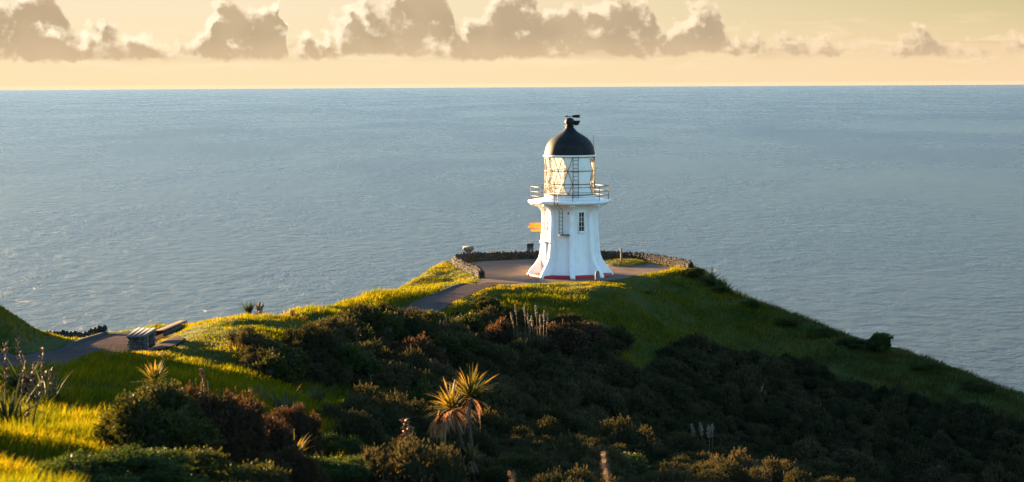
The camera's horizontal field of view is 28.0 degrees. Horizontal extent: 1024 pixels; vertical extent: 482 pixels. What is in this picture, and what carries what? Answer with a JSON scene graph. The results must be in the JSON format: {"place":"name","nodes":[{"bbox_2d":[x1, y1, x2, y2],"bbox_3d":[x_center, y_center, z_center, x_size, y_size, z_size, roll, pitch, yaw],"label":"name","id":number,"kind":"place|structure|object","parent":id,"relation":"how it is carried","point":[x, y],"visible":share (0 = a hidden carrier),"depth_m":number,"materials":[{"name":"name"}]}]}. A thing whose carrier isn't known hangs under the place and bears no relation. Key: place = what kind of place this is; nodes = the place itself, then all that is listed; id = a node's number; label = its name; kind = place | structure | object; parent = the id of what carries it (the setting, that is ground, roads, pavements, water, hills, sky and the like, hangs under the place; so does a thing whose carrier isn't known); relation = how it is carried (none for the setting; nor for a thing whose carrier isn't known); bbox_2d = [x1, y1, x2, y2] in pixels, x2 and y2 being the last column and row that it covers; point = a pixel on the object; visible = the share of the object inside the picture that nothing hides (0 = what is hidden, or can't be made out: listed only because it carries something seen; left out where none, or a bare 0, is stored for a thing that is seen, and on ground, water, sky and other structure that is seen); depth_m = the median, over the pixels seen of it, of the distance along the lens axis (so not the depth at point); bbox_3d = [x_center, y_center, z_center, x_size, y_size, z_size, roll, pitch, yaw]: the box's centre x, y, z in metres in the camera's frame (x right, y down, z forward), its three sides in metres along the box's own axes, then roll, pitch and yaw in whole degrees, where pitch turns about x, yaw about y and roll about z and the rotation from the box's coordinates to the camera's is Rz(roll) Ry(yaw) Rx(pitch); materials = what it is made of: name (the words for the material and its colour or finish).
{"place":"outdoors","nodes":[
{"label":"outdoors","id":0,"kind":"place"},
{"bbox_2d":[0,333,172,367],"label":"path","id":1,"kind":"structure","parent":0,"point":[93,345],"depth_m":61.20,"materials":[{"name":"grey concrete"}]},
{"bbox_2d":[146,336,182,350],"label":"bench paving","id":2,"kind":"structure","parent":0,"point":[172,341],"depth_m":60.91,"materials":[{"name":"grey concrete"}]},
{"bbox_2d":[127,328,156,351],"bbox_3d":[-11.025,3.030,61.205,0.607,0.650,2.050,0,4,-2],"label":"bench","id":3,"kind":"object","parent":2,"relation":"on","point":[143,339],"visible":0.94,"depth_m":60.31,"materials":[{"name":"stone"}]},
{"bbox_2d":[406,282,515,312],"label":"path","id":4,"kind":"structure","parent":0,"point":[440,301],"depth_m":111.17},
{"bbox_2d":[327,283,466,318],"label":"path edging","id":5,"kind":"object","parent":4,"relation":"on","point":[432,294],"visible":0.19,"depth_m":111.97,"materials":[{"name":"concrete"}]},
{"bbox_2d":[0,85,1023,392],"bbox_3d":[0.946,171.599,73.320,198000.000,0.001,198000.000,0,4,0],"label":"sea","id":6,"kind":"structure","parent":0,"point":[868,211],"depth_m":3260.06,"materials":[{"name":"liquid"}]},
{"bbox_2d":[0,258,1023,481],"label":"headland terrain","id":7,"kind":"structure","parent":0,"point":[39,344],"depth_m":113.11,"materials":[{"name":"green plant"}]},
{"bbox_2d":[0,341,53,427],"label":"flax","id":8,"kind":"object","parent":7,"relation":"on","point":[12,409],"visible":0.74,"depth_m":28.71,"materials":[{"name":"green plant"}]},
{"bbox_2d":[0,336,56,395],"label":"flax","id":9,"kind":"object","parent":7,"relation":"on","point":[11,381],"visible":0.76,"depth_m":40.22,"materials":[{"name":"green plant"}]},
{"bbox_2d":[8,367,79,408],"bbox_3d":[-8.823,2.842,38.813,1.675,0.904,1.749,0,4,0],"label":"flax","id":10,"kind":"object","parent":7,"relation":"on","point":[51,391],"visible":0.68,"depth_m":38.86,"materials":[{"name":"green plant"}]},
{"bbox_2d":[0,331,107,354],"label":"path kerb","id":11,"kind":"structure","parent":7,"relation":"on","point":[67,346],"depth_m":61.84,"materials":[{"name":"concrete"}]},
{"bbox_2d":[44,325,107,338],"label":"boundary wall","id":12,"kind":"structure","parent":7,"relation":"on","point":[89,332],"depth_m":66.99,"materials":[{"name":"stone"}]},
{"bbox_2d":[31,443,215,481],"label":"shrub","id":13,"kind":"object","parent":7,"relation":"on","point":[141,464],"visible":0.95,"depth_m":20.59,"materials":[{"name":"green plant"}]},
{"bbox_2d":[136,359,169,394],"bbox_3d":[-6.585,2.892,37.846,0.786,1.460,0.904,2,5,30],"label":"cabbage tree","id":14,"kind":"object","parent":7,"relation":"on","point":[154,373],"visible":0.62,"depth_m":37.74,"materials":[{"name":"yellow plant"}]},
{"bbox_2d":[91,378,227,453],"bbox_3d":[-4.798,2.475,27.210,1.753,1.335,2.034,0,4,10],"label":"shrub","id":15,"kind":"object","parent":7,"relation":"on","point":[162,416],"visible":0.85,"depth_m":26.89,"materials":[{"name":"green plant"}]},
{"bbox_2d":[155,320,188,335],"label":"wall","id":16,"kind":"structure","parent":7,"relation":"on","point":[168,330],"depth_m":66.46,"materials":[{"name":"wood"}]},
{"bbox_2d":[199,368,205,394],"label":"seed stalk","id":17,"kind":"object","parent":7,"relation":"on","point":[202,375],"visible":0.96,"depth_m":36.27,"materials":[{"name":"brown plant"}]},
{"bbox_2d":[177,378,273,465],"bbox_3d":[-4.249,2.652,28.799,1.856,1.477,1.560,0,4,0],"label":"shrub","id":18,"kind":"object","parent":7,"relation":"on","point":[242,428],"visible":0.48,"depth_m":28.50,"materials":[{"name":"brown plant"}]},
{"bbox_2d":[169,444,291,481],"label":"shrub","id":19,"kind":"object","parent":7,"relation":"on","point":[212,464],"visible":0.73,"depth_m":23.20,"materials":[{"name":"green plant"}]},
{"bbox_2d":[237,301,256,314],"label":"flax","id":20,"kind":"object","parent":7,"relation":"on","point":[249,309],"visible":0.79,"depth_m":67.80,"materials":[{"name":"green plant"}]},
{"bbox_2d":[241,382,276,399],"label":"shrub","id":21,"kind":"object","parent":7,"relation":"on","point":[259,392],"visible":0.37,"depth_m":47.48,"materials":[{"name":"green plant"}]},
{"bbox_2d":[253,301,266,314],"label":"pampas grass","id":22,"kind":"object","parent":7,"relation":"on","point":[259,308],"depth_m":67.92,"materials":[{"name":"plant"}]},
{"bbox_2d":[249,346,308,384],"bbox_3d":[-6.505,3.516,57.397,1.648,1.247,1.866,0,4,0],"label":"shrub","id":23,"kind":"object","parent":7,"relation":"on","point":[282,365],"visible":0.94,"depth_m":56.95,"materials":[{"name":"green plant"}]},
{"bbox_2d":[253,412,304,465],"bbox_3d":[-3.717,2.992,29.809,1.406,1.111,1.295,0,4,0],"label":"shrub","id":24,"kind":"object","parent":7,"relation":"on","point":[282,435],"visible":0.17,"depth_m":29.81,"materials":[{"name":"brown plant"}]},
{"bbox_2d":[265,388,307,412],"bbox_3d":[-4.998,3.563,45.415,1.268,0.692,1.187,0,4,0],"label":"flax","id":25,"kind":"object","parent":7,"relation":"on","point":[277,402],"visible":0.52,"depth_m":45.47,"materials":[{"name":"green plant"}]},
{"bbox_2d":[252,444,330,481],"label":"shrub","id":26,"kind":"object","parent":7,"relation":"on","point":[304,468],"visible":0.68,"depth_m":25.56,"materials":[{"name":"green plant"}]},
{"bbox_2d":[283,309,308,321],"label":"shrub","id":27,"kind":"object","parent":7,"relation":"on","point":[292,312],"visible":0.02,"depth_m":86.57,"materials":[{"name":"green plant"}]},
{"bbox_2d":[270,402,325,457],"bbox_3d":[-3.886,3.457,36.429,1.214,1.299,1.215,0,4,0],"label":"shrub","id":28,"kind":"object","parent":7,"relation":"on","point":[301,420],"visible":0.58,"depth_m":36.24,"materials":[{"name":"brown plant"}]},
{"bbox_2d":[292,434,318,450],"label":"grass tuft","id":29,"kind":"object","parent":7,"relation":"on","point":[300,443],"visible":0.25,"depth_m":31.41,"materials":[{"name":"yellow plant"}]},
{"bbox_2d":[297,380,330,404],"bbox_3d":[-4.945,3.772,50.425,1.048,0.670,1.162,0,4,0],"label":"flax","id":30,"kind":"object","parent":7,"relation":"on","point":[319,399],"visible":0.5,"depth_m":50.53,"materials":[{"name":"green plant"}]},
{"bbox_2d":[308,454,371,481],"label":"shrub","id":31,"kind":"object","parent":7,"relation":"on","point":[342,469],"visible":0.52,"depth_m":31.12,"materials":[{"name":"green plant"}]},
{"bbox_2d":[321,432,364,458],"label":"shrub","id":32,"kind":"object","parent":7,"relation":"on","point":[333,445],"visible":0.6,"depth_m":37.24,"materials":[{"name":"green plant"}]},
{"bbox_2d":[316,309,375,341],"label":"shrub","id":33,"kind":"object","parent":7,"relation":"on","point":[367,335],"visible":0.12,"depth_m":84.46,"materials":[{"name":"green plant"}]},
{"bbox_2d":[327,341,383,377],"bbox_3d":[-5.197,3.561,61.350,2.071,1.102,2.451,4,6,44],"label":"shrub","id":34,"kind":"object","parent":7,"relation":"on","point":[353,357],"visible":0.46,"depth_m":61.08,"materials":[{"name":"green plant"}]},
{"bbox_2d":[369,309,409,340],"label":"shrub","id":35,"kind":"object","parent":7,"relation":"on","point":[393,322],"visible":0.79,"depth_m":89.89,"materials":[{"name":"green plant"}]},
{"bbox_2d":[376,433,424,462],"bbox_3d":[-2.029,4.005,36.878,1.457,1.149,1.404,0,4,0],"label":"shrub","id":36,"kind":"object","parent":7,"relation":"on","point":[396,441],"visible":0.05,"depth_m":36.87,"materials":[{"name":"green plant"}]},
{"bbox_2d":[400,418,416,458],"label":"seed stalk","id":37,"kind":"object","parent":7,"relation":"on","point":[409,430],"visible":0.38,"depth_m":34.34,"materials":[{"name":"brown plant"}]},
{"bbox_2d":[386,331,450,365],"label":"shrub","id":38,"kind":"object","parent":7,"relation":"on","point":[428,348],"visible":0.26,"depth_m":84.49,"materials":[{"name":"green plant"}]},
{"bbox_2d":[410,374,438,406],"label":"shrub","id":39,"kind":"object","parent":7,"relation":"on","point":[423,391],"visible":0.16,"depth_m":60.41,"materials":[{"name":"green plant"}]},
{"bbox_2d":[420,309,455,326],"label":"shrub","id":40,"kind":"object","parent":7,"relation":"on","point":[436,316],"visible":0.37,"depth_m":96.71,"materials":[{"name":"green plant"}]},
{"bbox_2d":[428,330,479,355],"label":"shrub","id":41,"kind":"object","parent":7,"relation":"on","point":[451,342],"visible":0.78,"depth_m":89.99,"materials":[{"name":"green plant"}]},
{"bbox_2d":[422,364,499,481],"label":"cabbage tree","id":42,"kind":"object","parent":7,"relation":"on","point":[456,416],"visible":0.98,"depth_m":40.36,"materials":[{"name":"green plant"}]},
{"bbox_2d":[437,362,493,416],"bbox_3d":[-1.539,4.990,62.441,1.799,2.688,2.077,4,6,41],"label":"tree","id":43,"kind":"object","parent":7,"relation":"on","point":[479,398],"visible":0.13,"depth_m":62.12,"materials":[{"name":"green plant"}]},
{"bbox_2d":[448,309,488,332],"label":"shrub","id":44,"kind":"object","parent":7,"relation":"on","point":[473,321],"visible":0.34,"depth_m":100.71,"materials":[{"name":"green plant"}]},
{"bbox_2d":[470,296,501,310],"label":"shrub","id":45,"kind":"object","parent":7,"relation":"on","point":[481,302],"visible":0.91,"depth_m":107.03,"materials":[{"name":"green plant"}]},
{"bbox_2d":[477,315,530,346],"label":"shrub","id":46,"kind":"object","parent":7,"relation":"on","point":[499,330],"visible":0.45,"depth_m":98.17,"materials":[{"name":"brown plant"}]},
{"bbox_2d":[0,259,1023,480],"bbox_3d":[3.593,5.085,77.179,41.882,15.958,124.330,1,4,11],"label":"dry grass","id":47,"kind":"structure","parent":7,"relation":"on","point":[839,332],"depth_m":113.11,"materials":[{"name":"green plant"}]},
{"bbox_2d":[508,471,515,481],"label":"seed stalk","id":48,"kind":"object","parent":7,"relation":"on","point":[512,475],"visible":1,"depth_m":12.14,"materials":[{"name":"brown plant"}]},
{"bbox_2d":[478,454,579,481],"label":"shrub","id":49,"kind":"object","parent":7,"relation":"on","point":[517,465],"visible":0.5,"depth_m":40.10,"materials":[{"name":"green plant"}]},
{"bbox_2d":[526,243,533,251],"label":"information box","id":50,"kind":"object","parent":7,"relation":"on","point":[530,247],"visible":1,"depth_m":138.33,"materials":[{"name":"metal"}]},
{"bbox_2d":[527,319,589,358],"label":"shrub","id":51,"kind":"object","parent":7,"relation":"on","point":[572,343],"visible":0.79,"depth_m":100.38,"materials":[{"name":"brown plant"}]},
{"bbox_2d":[567,320,609,342],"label":"shrub","id":52,"kind":"object","parent":7,"relation":"on","point":[593,331],"visible":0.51,"depth_m":103.44,"materials":[{"name":"green plant"}]},
{"bbox_2d":[595,271,599,281],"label":"bollard","id":53,"kind":"object","parent":7,"relation":"on","point":[597,276],"visible":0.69,"depth_m":121.00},
{"bbox_2d":[602,452,610,481],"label":"seed stalk","id":54,"kind":"object","parent":7,"relation":"on","point":[605,465],"visible":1,"depth_m":11.12,"materials":[{"name":"brown plant"}]},
{"bbox_2d":[225,301,1023,481],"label":"scrub","id":55,"kind":"object","parent":7,"relation":"on","point":[549,394],"visible":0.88,"depth_m":92.79,"materials":[{"name":"green plant"}]},
{"bbox_2d":[441,312,458,325],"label":"flax","id":56,"kind":"object","parent":55,"relation":"on","point":[451,320],"visible":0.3,"depth_m":95.69,"materials":[{"name":"green plant"}]},
{"bbox_2d":[502,304,540,344],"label":"pampas grass","id":57,"kind":"object","parent":55,"relation":"on","point":[525,335],"depth_m":97.58,"materials":[{"name":"plant"}]},
{"bbox_2d":[526,305,552,350],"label":"pampas grass","id":58,"kind":"object","parent":55,"relation":"on","point":[542,343],"depth_m":99.00,"materials":[{"name":"green plant"}]},
{"bbox_2d":[744,383,765,398],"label":"pampas grass","id":59,"kind":"object","parent":55,"relation":"on","point":[757,394],"depth_m":104.86,"materials":[{"name":"green plant"}]},
{"bbox_2d":[596,451,657,476],"bbox_3d":[1.782,4.931,43.457,2.490,0.998,2.882,4,6,42],"label":"shrub","id":60,"kind":"object","parent":7,"relation":"on","point":[638,462],"visible":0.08,"depth_m":43.50,"materials":[{"name":"green plant"}]},
{"bbox_2d":[682,267,704,277],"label":"shrub","id":61,"kind":"object","parent":7,"relation":"on","point":[690,271],"visible":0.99,"depth_m":127.12,"materials":[{"name":"green plant"}]},
{"bbox_2d":[690,423,714,450],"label":"pampas grass","id":62,"kind":"object","parent":7,"relation":"on","point":[710,431],"depth_m":55.62,"materials":[{"name":"plant"}]},
{"bbox_2d":[697,266,724,285],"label":"flax","id":63,"kind":"object","parent":7,"relation":"on","point":[710,280],"visible":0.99,"depth_m":126.17,"materials":[{"name":"green plant"}]},
{"bbox_2d":[709,287,732,294],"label":"shrub","id":64,"kind":"object","parent":7,"relation":"on","point":[715,290],"visible":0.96,"depth_m":124.36,"materials":[{"name":"green plant"}]},
{"bbox_2d":[711,278,734,291],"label":"flax","id":65,"kind":"object","parent":7,"relation":"on","point":[724,284],"visible":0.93,"depth_m":124.47,"materials":[{"name":"green plant"}]},
{"bbox_2d":[739,299,760,306],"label":"shrub","id":66,"kind":"object","parent":7,"relation":"on","point":[751,303],"visible":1,"depth_m":121.62,"materials":[{"name":"green plant"}]},
{"bbox_2d":[775,318,799,325],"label":"shrub","id":67,"kind":"object","parent":7,"relation":"on","point":[789,321],"visible":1,"depth_m":119.05,"materials":[{"name":"green plant"}]},
{"bbox_2d":[805,327,836,338],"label":"shrub","id":68,"kind":"object","parent":7,"relation":"on","point":[822,331],"visible":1,"depth_m":117.68,"materials":[{"name":"green plant"}]},
{"bbox_2d":[834,337,866,346],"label":"shrub","id":69,"kind":"object","parent":7,"relation":"on","point":[850,342],"visible":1,"depth_m":116.53,"materials":[{"name":"green plant"}]},
{"bbox_2d":[865,332,893,351],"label":"shrub","id":70,"kind":"object","parent":7,"relation":"on","point":[879,341],"visible":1,"depth_m":115.83,"materials":[{"name":"green plant"}]},
{"bbox_2d":[910,363,935,369],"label":"shrub","id":71,"kind":"object","parent":7,"relation":"on","point":[926,366],"visible":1,"depth_m":113.18,"materials":[{"name":"green plant"}]},
{"bbox_2d":[961,381,995,392],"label":"shrub","id":72,"kind":"object","parent":7,"relation":"on","point":[981,386],"visible":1,"depth_m":111.22,"materials":[{"name":"green plant"}]},
{"bbox_2d":[0,0,1023,89],"label":"sky","id":73,"kind":"structure","parent":0,"point":[45,44],"materials":[{"name":"beige"}]},
{"bbox_2d":[471,259,674,284],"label":"terrace paving","id":74,"kind":"structure","parent":0,"point":[506,271],"depth_m":127.80,"materials":[{"name":"grey concrete"}]},
{"bbox_2d":[528,223,541,231],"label":"signpost","id":75,"kind":"object","parent":74,"relation":"on","point":[535,230],"visible":0.2,"depth_m":130.51,"materials":[{"name":"yellow paint"}]},
{"bbox_2d":[527,115,612,278],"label":"lighthouse","id":76,"kind":"object","parent":74,"relation":"on","point":[569,241],"visible":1,"depth_m":123.98,"materials":[{"name":"white paint"}]},
{"bbox_2d":[542,243,548,269],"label":"door","id":77,"kind":"structure","parent":76,"relation":"in","point":[545,246],"depth_m":124.67,"materials":[{"name":"white metal"}]},
{"bbox_2d":[545,211,549,232],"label":"window","id":78,"kind":"structure","parent":76,"relation":"in","point":[547,212],"depth_m":124.64,"materials":[{"name":"white paint"}]},
{"bbox_2d":[577,211,585,232],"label":"window","id":79,"kind":"structure","parent":76,"relation":"in","point":[581,215],"depth_m":123.94,"materials":[{"name":"glass"}]},
{"bbox_2d":[452,250,693,278],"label":"terrace wall","id":80,"kind":"structure","parent":74,"relation":"on","point":[459,261],"depth_m":135.50,"materials":[{"name":"stone"}]},
{"bbox_2d":[463,246,473,252],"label":"plaque plinth","id":81,"kind":"structure","parent":80,"relation":"on","point":[468,249],"depth_m":137.26,"materials":[{"name":"grey stone"}]},
{"bbox_2d":[606,259,645,266],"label":"grass bed","id":82,"kind":"object","parent":74,"relation":"on","point":[629,264],"visible":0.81,"depth_m":131.71,"materials":[{"name":"green plant"}]}
]}

